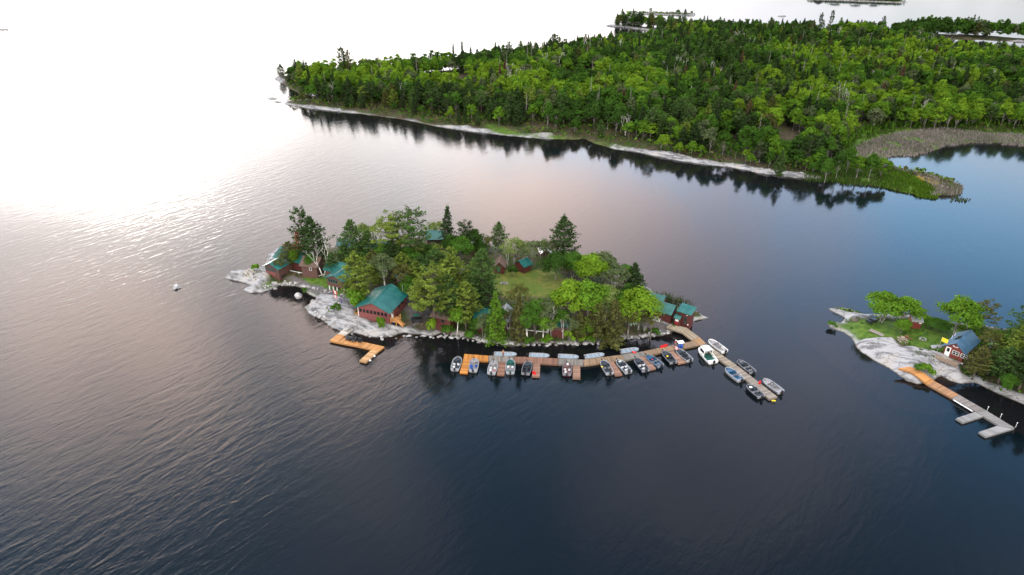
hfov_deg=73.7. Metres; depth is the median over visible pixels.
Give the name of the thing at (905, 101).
birch tree
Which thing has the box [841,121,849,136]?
broadleaf tree
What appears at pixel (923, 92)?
pine tree
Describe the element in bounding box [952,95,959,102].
broadleaf tree
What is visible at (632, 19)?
broadleaf tree
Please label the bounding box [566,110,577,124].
birch tree
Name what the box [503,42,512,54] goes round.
pine tree
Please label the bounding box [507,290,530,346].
spruce tree
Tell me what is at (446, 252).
pine tree
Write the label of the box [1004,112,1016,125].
broadleaf tree
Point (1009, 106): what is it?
broadleaf tree
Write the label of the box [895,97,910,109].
broadleaf tree
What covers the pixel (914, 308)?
broadleaf tree
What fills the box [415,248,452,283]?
pine tree
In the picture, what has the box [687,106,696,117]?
broadleaf tree
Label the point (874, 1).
island ground
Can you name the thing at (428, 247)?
broadleaf tree
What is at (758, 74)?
pine tree
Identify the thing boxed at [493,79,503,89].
birch tree
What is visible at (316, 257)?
dead tree
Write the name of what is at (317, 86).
pine tree
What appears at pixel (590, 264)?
broadleaf tree
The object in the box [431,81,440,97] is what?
pine tree
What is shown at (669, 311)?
boathouse
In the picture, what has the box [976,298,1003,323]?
pine tree
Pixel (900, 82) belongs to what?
pine tree
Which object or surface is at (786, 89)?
spruce tree
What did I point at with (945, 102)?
broadleaf tree
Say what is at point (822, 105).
birch tree
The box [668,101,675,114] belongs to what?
pine tree
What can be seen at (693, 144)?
broadleaf tree
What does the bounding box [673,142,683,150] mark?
broadleaf tree
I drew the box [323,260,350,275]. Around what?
teal roof cabin
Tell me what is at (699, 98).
pine tree
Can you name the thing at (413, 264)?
pine tree
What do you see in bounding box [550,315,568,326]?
front green cabin
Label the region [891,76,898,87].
birch tree
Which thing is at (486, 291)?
pine tree
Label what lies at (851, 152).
broadleaf tree
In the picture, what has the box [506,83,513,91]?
birch tree
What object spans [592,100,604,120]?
broadleaf tree
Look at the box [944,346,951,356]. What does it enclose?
door
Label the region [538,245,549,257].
back shed
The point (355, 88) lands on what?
birch tree
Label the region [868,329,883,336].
deck panel
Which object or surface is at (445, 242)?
broadleaf tree
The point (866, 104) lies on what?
broadleaf tree
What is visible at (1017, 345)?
pine tree
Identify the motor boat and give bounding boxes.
[451,355,461,371]
[469,357,478,372]
[487,359,497,375]
[506,357,514,375]
[521,359,531,376]
[562,360,571,377]
[600,358,613,375]
[616,358,631,374]
[634,356,649,372]
[645,353,663,368]
[662,349,676,365]
[676,348,692,362]
[698,345,717,364]
[708,338,727,353]
[724,366,744,382]
[736,359,755,374]
[746,383,764,399]
[762,377,783,394]
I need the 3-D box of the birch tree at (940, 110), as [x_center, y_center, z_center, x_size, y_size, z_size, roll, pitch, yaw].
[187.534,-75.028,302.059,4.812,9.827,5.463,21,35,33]
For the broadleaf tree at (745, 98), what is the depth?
310.59 m
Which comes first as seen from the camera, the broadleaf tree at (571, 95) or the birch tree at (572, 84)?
the broadleaf tree at (571, 95)
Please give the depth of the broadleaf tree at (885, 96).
316.32 m
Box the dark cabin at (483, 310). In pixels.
[473,305,492,332]
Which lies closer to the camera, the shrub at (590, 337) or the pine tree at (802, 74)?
the shrub at (590, 337)
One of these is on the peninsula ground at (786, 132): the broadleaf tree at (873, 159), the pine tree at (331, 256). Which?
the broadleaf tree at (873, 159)
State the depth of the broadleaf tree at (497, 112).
306.03 m
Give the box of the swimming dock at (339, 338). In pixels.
[330,327,383,362]
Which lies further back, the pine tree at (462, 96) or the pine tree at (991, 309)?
the pine tree at (462, 96)
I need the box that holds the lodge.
[354,283,407,326]
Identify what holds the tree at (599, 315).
on the island ground at (538, 282)
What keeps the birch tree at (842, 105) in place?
on the peninsula ground at (786, 132)
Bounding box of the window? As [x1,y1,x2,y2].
[952,350,959,355]
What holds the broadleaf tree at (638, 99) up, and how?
on the peninsula ground at (786, 132)
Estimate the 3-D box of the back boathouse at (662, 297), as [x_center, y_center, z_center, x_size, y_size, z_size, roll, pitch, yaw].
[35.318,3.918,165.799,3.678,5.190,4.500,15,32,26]
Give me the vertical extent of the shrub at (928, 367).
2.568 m
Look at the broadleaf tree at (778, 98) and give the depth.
313.66 m
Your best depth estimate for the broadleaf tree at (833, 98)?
309.58 m
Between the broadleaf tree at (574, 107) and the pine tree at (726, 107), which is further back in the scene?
the broadleaf tree at (574, 107)
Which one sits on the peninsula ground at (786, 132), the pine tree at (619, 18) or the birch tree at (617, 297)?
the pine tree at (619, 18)
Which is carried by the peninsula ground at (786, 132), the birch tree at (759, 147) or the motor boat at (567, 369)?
the birch tree at (759, 147)
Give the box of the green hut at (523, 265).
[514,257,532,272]
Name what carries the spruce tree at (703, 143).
on the peninsula ground at (786, 132)
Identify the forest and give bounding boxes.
[284,9,1023,108]
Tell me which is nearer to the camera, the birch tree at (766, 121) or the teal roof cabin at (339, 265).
the teal roof cabin at (339, 265)
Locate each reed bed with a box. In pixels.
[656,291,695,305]
[847,126,1023,158]
[893,166,963,195]
[916,176,938,185]
[950,196,970,201]
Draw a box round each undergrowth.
[241,269,415,328]
[265,237,701,340]
[282,70,1023,187]
[631,11,694,13]
[836,306,1023,393]
[841,307,950,359]
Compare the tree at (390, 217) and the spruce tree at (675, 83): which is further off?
the spruce tree at (675, 83)
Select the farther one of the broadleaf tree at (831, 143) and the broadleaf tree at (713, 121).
the broadleaf tree at (713, 121)
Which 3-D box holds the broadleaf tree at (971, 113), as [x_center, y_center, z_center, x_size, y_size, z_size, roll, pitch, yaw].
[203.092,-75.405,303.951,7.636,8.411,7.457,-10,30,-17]
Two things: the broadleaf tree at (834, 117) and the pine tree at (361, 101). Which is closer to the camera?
the broadleaf tree at (834, 117)
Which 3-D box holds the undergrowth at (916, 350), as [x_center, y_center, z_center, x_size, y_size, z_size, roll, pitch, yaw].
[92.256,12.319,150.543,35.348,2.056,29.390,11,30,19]
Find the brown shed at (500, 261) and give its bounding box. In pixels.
[493,255,506,273]
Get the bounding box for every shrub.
[251,264,259,268]
[330,302,340,309]
[376,316,384,327]
[426,318,435,329]
[441,324,455,332]
[464,329,477,337]
[507,265,518,275]
[523,335,534,343]
[540,333,553,342]
[564,330,575,340]
[578,333,586,342]
[586,335,595,342]
[650,327,660,334]
[827,320,837,327]
[914,363,922,369]
[920,363,936,375]
[1001,381,1014,395]
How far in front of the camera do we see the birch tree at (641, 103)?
303.73 m
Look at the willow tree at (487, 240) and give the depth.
189.08 m
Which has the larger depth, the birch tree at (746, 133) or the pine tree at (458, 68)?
the pine tree at (458, 68)
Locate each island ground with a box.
[224,237,708,346]
[631,12,695,14]
[838,0,905,2]
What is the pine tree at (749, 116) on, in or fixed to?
on the peninsula ground at (786, 132)
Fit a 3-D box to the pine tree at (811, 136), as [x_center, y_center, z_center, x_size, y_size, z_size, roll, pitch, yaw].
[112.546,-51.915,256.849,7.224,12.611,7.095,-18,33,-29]
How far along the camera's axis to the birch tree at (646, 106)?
297.25 m
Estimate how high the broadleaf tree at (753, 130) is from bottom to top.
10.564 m
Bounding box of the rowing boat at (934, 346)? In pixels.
[931,345,943,348]
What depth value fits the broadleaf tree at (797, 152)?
254.95 m
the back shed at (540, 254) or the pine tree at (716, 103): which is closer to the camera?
the back shed at (540, 254)
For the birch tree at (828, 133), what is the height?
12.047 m
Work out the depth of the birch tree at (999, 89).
322.72 m
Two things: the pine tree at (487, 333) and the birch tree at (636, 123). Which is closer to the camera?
the pine tree at (487, 333)
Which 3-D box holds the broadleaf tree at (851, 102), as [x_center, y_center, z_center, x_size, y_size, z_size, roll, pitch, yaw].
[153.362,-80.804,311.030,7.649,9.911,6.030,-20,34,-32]
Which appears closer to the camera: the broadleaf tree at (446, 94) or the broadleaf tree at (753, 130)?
the broadleaf tree at (753, 130)
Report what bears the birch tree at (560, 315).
on the island ground at (538, 282)
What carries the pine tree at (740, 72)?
on the peninsula ground at (786, 132)
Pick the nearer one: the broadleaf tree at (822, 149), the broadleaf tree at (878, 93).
the broadleaf tree at (822, 149)
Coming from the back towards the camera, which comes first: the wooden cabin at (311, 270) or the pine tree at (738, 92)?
the pine tree at (738, 92)
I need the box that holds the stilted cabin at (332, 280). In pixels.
[324,267,356,290]
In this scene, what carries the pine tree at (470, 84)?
on the peninsula ground at (786, 132)
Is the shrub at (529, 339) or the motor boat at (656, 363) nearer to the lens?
the motor boat at (656, 363)
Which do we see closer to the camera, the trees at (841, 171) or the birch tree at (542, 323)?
the birch tree at (542, 323)
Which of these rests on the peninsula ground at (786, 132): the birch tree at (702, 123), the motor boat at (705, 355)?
the birch tree at (702, 123)
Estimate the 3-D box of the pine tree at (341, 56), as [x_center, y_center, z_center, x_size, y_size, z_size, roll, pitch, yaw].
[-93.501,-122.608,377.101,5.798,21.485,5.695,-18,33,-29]
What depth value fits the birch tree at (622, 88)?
326.44 m
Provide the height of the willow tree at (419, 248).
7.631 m
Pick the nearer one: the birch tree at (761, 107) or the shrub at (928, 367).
the shrub at (928, 367)
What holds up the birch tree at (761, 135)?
on the peninsula ground at (786, 132)
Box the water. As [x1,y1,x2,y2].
[0,0,1023,574]
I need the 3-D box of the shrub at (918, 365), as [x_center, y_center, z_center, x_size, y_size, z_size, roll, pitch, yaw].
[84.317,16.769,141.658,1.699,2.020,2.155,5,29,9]
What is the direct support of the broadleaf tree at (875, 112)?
on the peninsula ground at (786, 132)
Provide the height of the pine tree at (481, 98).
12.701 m
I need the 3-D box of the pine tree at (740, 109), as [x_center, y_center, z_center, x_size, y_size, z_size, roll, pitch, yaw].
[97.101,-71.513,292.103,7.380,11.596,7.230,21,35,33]
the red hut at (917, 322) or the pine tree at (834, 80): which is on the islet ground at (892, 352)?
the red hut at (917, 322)
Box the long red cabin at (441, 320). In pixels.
[429,306,456,333]
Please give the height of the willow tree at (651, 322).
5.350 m
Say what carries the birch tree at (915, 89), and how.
on the peninsula ground at (786, 132)
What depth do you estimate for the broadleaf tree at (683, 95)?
310.40 m
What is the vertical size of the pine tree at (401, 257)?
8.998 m
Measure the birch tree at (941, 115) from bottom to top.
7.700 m
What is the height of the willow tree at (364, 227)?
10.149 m
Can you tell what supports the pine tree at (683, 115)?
on the peninsula ground at (786, 132)
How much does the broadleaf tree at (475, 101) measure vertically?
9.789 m
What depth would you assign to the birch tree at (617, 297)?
155.07 m
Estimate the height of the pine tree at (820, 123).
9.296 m
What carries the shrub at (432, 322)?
on the island ground at (538, 282)
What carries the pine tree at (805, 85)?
on the peninsula ground at (786, 132)
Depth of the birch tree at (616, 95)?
313.73 m
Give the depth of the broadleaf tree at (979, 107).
302.12 m
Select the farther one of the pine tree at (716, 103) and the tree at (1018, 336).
the pine tree at (716, 103)
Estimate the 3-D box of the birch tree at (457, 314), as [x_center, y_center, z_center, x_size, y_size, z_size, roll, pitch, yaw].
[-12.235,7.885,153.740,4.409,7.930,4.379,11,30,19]
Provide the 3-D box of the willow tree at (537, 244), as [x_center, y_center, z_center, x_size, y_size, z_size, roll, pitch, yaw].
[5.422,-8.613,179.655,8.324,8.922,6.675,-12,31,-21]
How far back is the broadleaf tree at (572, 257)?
172.78 m
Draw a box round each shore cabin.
[263,247,312,280]
[426,230,444,244]
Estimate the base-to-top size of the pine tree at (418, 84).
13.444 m
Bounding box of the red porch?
[551,327,566,337]
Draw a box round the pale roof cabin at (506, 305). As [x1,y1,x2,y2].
[499,303,512,332]
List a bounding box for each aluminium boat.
[492,352,516,356]
[527,353,549,357]
[556,354,578,358]
[583,353,603,358]
[619,347,638,354]
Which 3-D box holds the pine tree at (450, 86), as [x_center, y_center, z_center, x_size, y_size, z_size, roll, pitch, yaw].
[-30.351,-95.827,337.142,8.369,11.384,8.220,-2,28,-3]
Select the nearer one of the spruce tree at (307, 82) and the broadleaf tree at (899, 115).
the broadleaf tree at (899, 115)
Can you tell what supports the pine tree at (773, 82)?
on the peninsula ground at (786, 132)
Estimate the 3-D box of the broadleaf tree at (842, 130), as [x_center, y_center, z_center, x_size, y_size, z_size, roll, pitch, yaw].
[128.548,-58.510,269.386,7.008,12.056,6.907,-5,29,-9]
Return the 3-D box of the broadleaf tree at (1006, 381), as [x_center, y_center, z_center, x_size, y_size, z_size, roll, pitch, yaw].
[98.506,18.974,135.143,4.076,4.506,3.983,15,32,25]
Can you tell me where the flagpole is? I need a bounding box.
[936,337,947,353]
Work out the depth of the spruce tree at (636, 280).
166.59 m
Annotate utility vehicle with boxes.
[411,313,422,322]
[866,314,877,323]
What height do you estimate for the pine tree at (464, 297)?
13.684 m
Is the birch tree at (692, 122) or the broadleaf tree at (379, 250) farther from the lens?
the birch tree at (692, 122)
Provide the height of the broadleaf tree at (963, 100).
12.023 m
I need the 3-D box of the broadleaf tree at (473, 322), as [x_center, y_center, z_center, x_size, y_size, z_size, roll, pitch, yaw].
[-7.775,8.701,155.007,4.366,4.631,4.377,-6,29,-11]
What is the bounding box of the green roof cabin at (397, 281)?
[394,271,413,284]
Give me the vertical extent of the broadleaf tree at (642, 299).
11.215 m
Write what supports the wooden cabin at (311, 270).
on the island ground at (538, 282)
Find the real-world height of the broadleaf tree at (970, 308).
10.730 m
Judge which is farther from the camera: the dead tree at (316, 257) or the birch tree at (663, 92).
the birch tree at (663, 92)
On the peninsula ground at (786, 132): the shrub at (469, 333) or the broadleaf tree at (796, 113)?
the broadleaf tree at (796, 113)
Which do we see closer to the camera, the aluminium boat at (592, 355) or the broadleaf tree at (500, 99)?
the aluminium boat at (592, 355)
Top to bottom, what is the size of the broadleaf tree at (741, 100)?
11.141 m
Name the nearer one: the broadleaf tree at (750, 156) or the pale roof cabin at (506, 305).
the pale roof cabin at (506, 305)
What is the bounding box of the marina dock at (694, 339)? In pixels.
[460,324,776,400]
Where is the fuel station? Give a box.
[677,340,683,347]
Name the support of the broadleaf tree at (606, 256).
on the island ground at (538, 282)
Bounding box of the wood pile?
[897,336,907,343]
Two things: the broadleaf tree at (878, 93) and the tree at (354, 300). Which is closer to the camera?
the tree at (354, 300)
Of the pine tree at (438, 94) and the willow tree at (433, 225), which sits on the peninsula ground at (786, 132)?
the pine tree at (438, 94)
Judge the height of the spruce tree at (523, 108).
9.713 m
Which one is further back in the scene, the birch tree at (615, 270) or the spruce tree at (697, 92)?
the spruce tree at (697, 92)
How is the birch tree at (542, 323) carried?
on the island ground at (538, 282)
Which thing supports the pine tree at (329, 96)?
on the peninsula ground at (786, 132)
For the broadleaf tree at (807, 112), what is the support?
on the peninsula ground at (786, 132)
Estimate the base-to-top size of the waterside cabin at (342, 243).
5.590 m
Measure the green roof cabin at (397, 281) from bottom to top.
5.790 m
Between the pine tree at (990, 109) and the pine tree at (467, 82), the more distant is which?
the pine tree at (467, 82)
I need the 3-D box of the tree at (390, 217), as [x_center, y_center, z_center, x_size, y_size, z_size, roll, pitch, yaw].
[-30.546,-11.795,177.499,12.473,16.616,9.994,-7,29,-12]
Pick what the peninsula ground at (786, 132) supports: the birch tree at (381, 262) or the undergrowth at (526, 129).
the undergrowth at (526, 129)
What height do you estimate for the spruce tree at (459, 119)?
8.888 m
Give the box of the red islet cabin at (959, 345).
[921,329,980,367]
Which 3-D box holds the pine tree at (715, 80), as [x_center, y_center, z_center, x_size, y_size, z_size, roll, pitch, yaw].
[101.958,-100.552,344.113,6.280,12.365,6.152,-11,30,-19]
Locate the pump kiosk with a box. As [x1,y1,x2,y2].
[674,314,682,325]
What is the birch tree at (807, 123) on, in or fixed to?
on the peninsula ground at (786, 132)
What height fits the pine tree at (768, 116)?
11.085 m
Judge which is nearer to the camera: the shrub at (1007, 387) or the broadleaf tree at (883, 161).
the shrub at (1007, 387)
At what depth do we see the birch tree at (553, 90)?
323.40 m
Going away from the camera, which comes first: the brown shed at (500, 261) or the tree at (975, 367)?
the tree at (975, 367)
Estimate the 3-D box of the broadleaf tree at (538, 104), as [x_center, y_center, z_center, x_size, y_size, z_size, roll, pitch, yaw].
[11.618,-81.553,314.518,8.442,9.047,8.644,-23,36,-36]
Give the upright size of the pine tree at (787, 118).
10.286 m
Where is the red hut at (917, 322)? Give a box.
[909,315,923,328]
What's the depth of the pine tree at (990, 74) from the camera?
357.77 m
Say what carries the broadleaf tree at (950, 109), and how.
on the peninsula ground at (786, 132)
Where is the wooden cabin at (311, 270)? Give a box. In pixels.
[299,255,325,277]
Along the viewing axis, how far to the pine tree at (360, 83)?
341.39 m
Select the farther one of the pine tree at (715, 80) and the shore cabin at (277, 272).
the pine tree at (715, 80)
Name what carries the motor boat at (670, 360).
on the water
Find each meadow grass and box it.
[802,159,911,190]
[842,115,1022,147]
[879,170,933,195]
[910,183,938,198]
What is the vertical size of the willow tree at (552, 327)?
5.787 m
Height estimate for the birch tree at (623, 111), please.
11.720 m
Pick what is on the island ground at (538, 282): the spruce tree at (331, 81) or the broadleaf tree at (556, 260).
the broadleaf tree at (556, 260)
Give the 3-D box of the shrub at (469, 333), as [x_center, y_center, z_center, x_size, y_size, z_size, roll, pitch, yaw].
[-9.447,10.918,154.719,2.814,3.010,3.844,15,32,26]
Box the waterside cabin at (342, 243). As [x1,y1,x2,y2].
[335,238,356,249]
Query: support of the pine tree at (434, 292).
on the island ground at (538, 282)
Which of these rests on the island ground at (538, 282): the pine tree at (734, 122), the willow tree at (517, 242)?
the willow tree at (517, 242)
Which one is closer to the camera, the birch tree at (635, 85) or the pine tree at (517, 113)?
the pine tree at (517, 113)
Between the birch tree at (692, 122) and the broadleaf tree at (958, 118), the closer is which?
the birch tree at (692, 122)
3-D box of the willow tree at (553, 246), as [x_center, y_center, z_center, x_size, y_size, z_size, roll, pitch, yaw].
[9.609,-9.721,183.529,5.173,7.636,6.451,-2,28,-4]
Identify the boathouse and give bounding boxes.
[651,292,666,301]
[653,300,677,325]
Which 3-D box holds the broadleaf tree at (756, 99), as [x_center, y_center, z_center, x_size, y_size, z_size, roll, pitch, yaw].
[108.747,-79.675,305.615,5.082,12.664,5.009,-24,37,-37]
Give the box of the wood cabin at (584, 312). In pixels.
[577,310,595,333]
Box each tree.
[273,256,284,266]
[275,64,285,76]
[275,241,298,264]
[279,252,289,262]
[285,69,293,83]
[286,249,299,260]
[287,205,315,244]
[291,231,303,253]
[292,215,334,256]
[298,87,305,99]
[299,93,309,100]
[303,237,327,276]
[303,252,316,265]
[306,76,311,99]
[310,75,321,92]
[314,75,321,97]
[318,79,331,96]
[320,79,329,100]
[323,85,330,102]
[323,252,338,269]
[326,92,335,105]
[329,74,335,97]
[332,96,341,105]
[336,45,346,68]
[336,244,352,262]
[336,250,371,300]
[337,219,368,264]
[343,75,352,98]
[343,96,349,106]
[344,49,351,69]
[345,86,357,97]
[346,286,366,307]
[348,95,356,107]
[352,86,362,101]
[352,222,372,235]
[356,79,366,94]
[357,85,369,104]
[357,92,366,108]
[358,229,378,256]
[358,250,370,265]
[361,75,368,83]
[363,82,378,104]
[363,249,377,275]
[366,264,385,286]
[367,253,396,284]
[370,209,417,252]
[370,219,393,237]
[374,243,393,269]
[376,70,382,89]
[380,88,389,105]
[381,239,401,273]
[384,205,432,248]
[386,88,399,105]
[387,82,398,101]
[389,251,411,275]
[390,262,411,281]
[394,76,401,99]
[397,276,417,300]
[398,246,421,263]
[399,86,406,109]
[406,260,455,329]
[406,261,427,280]
[407,255,432,278]
[407,278,431,315]
[408,86,417,110]
[411,98,417,113]
[411,241,426,253]
[412,86,422,101]
[414,79,424,103]
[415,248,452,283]
[417,245,434,257]
[418,105,425,114]
[422,91,435,102]
[422,222,438,229]
[425,273,440,301]
[426,98,436,111]
[427,244,460,269]
[430,94,442,114]
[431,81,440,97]
[432,271,460,315]
[434,92,440,111]
[435,251,468,291]
[436,204,458,253]
[436,220,444,229]
[437,60,447,70]
[438,90,444,113]
[438,233,455,251]
[439,80,448,105]
[441,96,453,118]
[443,93,450,104]
[446,82,455,93]
[446,106,454,119]
[447,235,474,264]
[448,91,461,114]
[448,306,465,335]
[450,280,484,329]
[451,42,456,72]
[451,74,457,81]
[451,82,462,93]
[455,56,460,72]
[455,88,462,110]
[455,219,477,253]
[456,91,464,109]
[457,105,461,123]
[459,277,479,310]
[460,41,465,72]
[460,260,484,286]
[462,94,475,109]
[462,103,467,121]
[462,247,501,298]
[463,228,485,246]
[464,75,472,87]
[466,104,476,118]
[467,79,474,95]
[468,317,483,329]
[473,95,482,108]
[473,109,481,124]
[473,241,490,251]
[474,92,487,114]
[474,281,502,308]
[475,85,486,96]
[475,313,492,339]
[482,314,498,336]
[483,235,497,251]
[483,291,508,346]
[484,84,495,96]
[486,99,493,118]
[487,221,509,251]
[488,66,493,78]
[489,101,502,120]
[492,106,504,124]
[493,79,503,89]
[493,91,506,98]
[494,97,503,105]
[498,236,529,264]
[499,307,510,320]
[501,98,512,124]
[502,92,516,114]
[502,308,515,331]
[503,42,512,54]
[505,101,513,113]
[505,283,531,312]
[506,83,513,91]
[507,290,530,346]
[511,105,524,125]
[513,99,522,118]
[514,243,531,257]
[515,86,522,98]
[517,240,545,261]
[518,306,538,336]
[521,102,526,121]
[524,87,537,115]
[525,297,548,334]
[526,104,539,119]
[528,101,543,118]
[533,242,548,258]
[534,316,551,336]
[535,94,545,115]
[536,251,570,279]
[536,296,559,333]
[540,238,557,257]
[541,90,549,101]
[541,98,554,124]
[541,101,552,119]
[546,277,593,315]
[547,290,568,309]
[547,318,558,336]
[548,109,563,130]
[549,33,559,48]
[549,85,558,96]
[549,93,556,101]
[549,213,581,257]
[551,73,558,79]
[552,93,568,109]
[553,309,570,338]
[554,104,564,123]
[556,88,565,97]
[556,111,570,123]
[559,95,573,107]
[560,314,579,341]
[562,86,569,94]
[562,251,585,276]
[566,93,579,108]
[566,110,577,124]
[567,81,576,90]
[569,99,581,110]
[570,116,581,126]
[570,119,580,132]
[570,311,587,342]
[571,105,579,110]
[573,110,583,116]
[574,76,582,82]
[574,252,610,280]
[575,279,609,316]
[576,83,588,92]
[577,88,583,97]
[577,109,590,120]
[577,316,596,340]
[578,97,585,107]
[582,104,591,121]
[583,96,593,105]
[585,103,601,127]
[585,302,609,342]
[586,89,597,100]
[591,251,620,281]
[592,72,602,85]
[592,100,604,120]
[596,119,605,136]
[597,89,607,100]
[599,297,625,350]
[600,76,612,88]
[600,263,631,295]
[601,106,612,129]
[601,284,620,323]
[603,84,616,98]
[604,98,616,105]
[604,104,614,115]
[606,75,614,87]
[606,294,625,317]
[607,107,624,134]
[609,92,622,102]
[613,103,627,125]
[616,15,622,26]
[616,107,627,130]
[617,83,627,92]
[617,262,648,290]
[617,282,634,312]
[618,263,632,282]
[618,285,664,329]
[619,92,627,103]
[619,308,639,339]
[621,121,635,137]
[622,14,626,26]
[625,77,634,85]
[625,97,635,107]
[626,88,635,98]
[627,113,634,131]
[628,16,636,24]
[630,79,638,88]
[631,119,641,136]
[632,310,662,331]
[633,101,637,121]
[635,110,641,136]
[635,119,649,139]
[636,95,647,106]
[637,92,651,106]
[637,98,646,109]
[638,104,646,128]
[638,104,648,114]
[642,123,659,137]
[644,107,661,138]
[646,94,650,112]
[650,74,659,84]
[650,90,658,99]
[651,96,663,106]
[652,72,664,79]
[654,134,667,146]
[655,116,664,138]
[659,113,670,134]
[660,89,668,98]
[661,97,667,112]
[663,98,675,108]
[664,134,672,150]
[665,116,676,138]
[665,120,678,138]
[666,88,673,96]
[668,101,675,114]
[670,125,689,139]
[671,102,680,123]
[671,105,686,122]
[673,74,678,87]
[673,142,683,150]
[675,126,689,148]
[676,80,684,87]
[676,93,689,105]
[676,97,688,104]
[679,110,687,124]
[680,103,696,120]
[680,121,691,143]
[685,88,695,97]
[686,124,701,148]
[686,141,698,155]
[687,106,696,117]
[687,117,696,127]
[689,119,702,138]
[691,77,702,86]
[695,84,699,108]
[695,96,702,107]
[696,112,703,121]
[697,94,710,108]
[697,107,705,115]
[697,144,706,151]
[698,119,709,132]
[698,136,708,152]
[701,113,718,130]
[701,127,718,152]
[703,88,712,101]
[703,102,712,118]
[710,68,715,78]
[710,91,718,99]
[712,76,718,85]
[713,96,723,113]
[713,106,721,133]
[716,129,735,153]
[718,120,735,131]
[720,99,733,112]
[720,109,732,120]
[723,88,731,98]
[723,102,731,120]
[724,69,730,80]
[730,89,745,101]
[731,120,741,137]
[731,142,741,158]
[732,107,745,131]
[732,109,745,137]
[733,66,745,85]
[734,98,745,112]
[737,76,744,88]
[737,128,752,138]
[739,114,756,128]
[739,125,751,155]
[740,93,751,109]
[741,137,755,156]
[742,98,753,119]
[742,149,751,161]
[745,70,750,80]
[745,153,756,162]
[747,126,762,139]
[750,91,762,110]
[750,111,758,123]
[752,95,760,108]
[752,131,767,155]
[752,142,767,161]
[753,80,763,86]
[754,69,761,81]
[754,99,768,115]
[754,134,769,152]
[756,114,764,127]
[759,90,765,103]
[759,118,771,127]
[759,140,776,162]
[763,125,774,137]
[763,126,780,136]
[764,93,771,103]
[765,113,777,128]
[765,147,787,162]
[765,151,775,168]
[766,107,783,115]
[767,78,779,93]
[767,95,776,110]
[768,94,782,103]
[768,134,780,163]
[771,108,783,128]
[774,78,781,94]
[774,149,786,177]
[777,140,785,156]
[778,154,789,169]
[779,99,790,117]
[779,106,788,115]
[782,82,788,99]
[783,104,798,125]
[783,140,793,152]
[784,86,796,98]
[786,69,797,81]
[787,99,802,109]
[787,107,801,129]
[787,149,808,165]
[788,100,803,108]
[789,155,802,162]
[792,135,807,148]
[794,91,802,99]
[795,114,806,131]
[799,70,805,80]
[799,96,805,105]
[800,82,810,89]
[801,90,814,97]
[801,126,820,152]
[801,133,820,163]
[802,157,813,170]
[803,105,816,115]
[803,117,815,128]
[804,95,815,107]
[806,93,811,109]
[806,162,819,172]
[808,146,828,156]
[810,87,820,98]
[810,134,827,160]
[811,152,823,162]
[812,121,826,130]
[813,82,823,91]
[814,102,828,111]
[814,114,828,128]
[814,130,826,143]
[815,108,825,115]
[815,155,829,171]
[818,12,823,26]
[818,92,829,99]
[818,96,828,109]
[819,158,836,181]
[822,124,831,138]
[824,134,843,156]
[824,136,837,155]
[826,67,835,81]
[826,96,837,105]
[826,112,839,122]
[827,78,840,85]
[828,10,834,25]
[828,119,839,128]
[829,86,839,97]
[829,111,839,124]
[830,101,840,112]
[830,124,847,140]
[833,149,846,178]
[836,100,848,114]
[840,90,857,100]
[841,110,853,117]
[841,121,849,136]
[842,99,855,110]
[842,114,853,121]
[844,115,860,135]
[845,146,857,172]
[847,120,854,130]
[847,125,853,137]
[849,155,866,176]
[850,96,863,114]
[850,101,864,117]
[858,93,868,113]
[858,100,870,120]
[864,94,874,112]
[864,152,881,179]
[865,107,887,125]
[865,290,907,322]
[868,101,878,109]
[870,94,877,102]
[875,90,885,96]
[876,101,893,118]
[876,102,891,123]
[877,156,893,175]
[879,93,890,101]
[882,96,894,102]
[886,102,900,126]
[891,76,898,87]
[891,110,904,120]
[892,80,903,91]
[892,295,928,319]
[892,318,912,332]
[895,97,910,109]
[897,96,913,109]
[899,65,904,75]
[899,107,918,126]
[905,110,921,127]
[908,94,921,107]
[909,83,920,94]
[914,69,923,85]
[918,108,935,124]
[919,85,926,96]
[919,85,929,92]
[920,102,937,127]
[921,93,934,119]
[925,80,933,93]
[925,316,954,332]
[928,112,946,127]
[929,101,939,124]
[932,72,943,84]
[933,107,943,126]
[933,294,989,334]
[935,88,948,98]
[935,97,950,123]
[938,113,953,126]
[939,94,954,104]
[943,103,960,126]
[946,67,956,85]
[950,103,967,126]
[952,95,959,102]
[952,113,968,127]
[954,93,965,99]
[957,97,968,106]
[958,65,969,88]
[960,109,978,124]
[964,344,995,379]
[967,92,976,103]
[970,103,986,122]
[971,81,979,91]
[972,98,984,111]
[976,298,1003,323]
[977,354,1003,373]
[978,326,1006,351]
[984,69,995,87]
[984,98,992,109]
[985,105,1000,125]
[986,329,1013,344]
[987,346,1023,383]
[990,103,1008,117]
[991,91,1006,102]
[992,87,1002,93]
[995,95,1011,103]
[998,373,1021,391]
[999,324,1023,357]
[1000,81,1010,89]
[1000,102,1014,123]
[1001,82,1012,95]
[1001,340,1023,372]
[1003,97,1016,104]
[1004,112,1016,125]
[1006,305,1023,331]
[1006,319,1023,354]
[1007,107,1023,128]
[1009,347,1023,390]
[1013,102,1023,125]
[1014,82,1023,92]
[1014,96,1023,104]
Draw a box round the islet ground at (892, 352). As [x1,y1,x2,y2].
[827,308,1023,403]
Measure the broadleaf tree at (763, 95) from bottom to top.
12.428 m
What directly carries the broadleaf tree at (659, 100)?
on the peninsula ground at (786, 132)
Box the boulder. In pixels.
[294,292,301,298]
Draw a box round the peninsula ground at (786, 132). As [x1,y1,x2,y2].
[274,24,1023,195]
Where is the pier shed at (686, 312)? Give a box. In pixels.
[677,303,696,328]
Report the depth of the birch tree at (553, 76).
346.58 m
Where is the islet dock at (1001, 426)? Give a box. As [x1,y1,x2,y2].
[898,367,1017,437]
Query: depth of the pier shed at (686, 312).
157.71 m

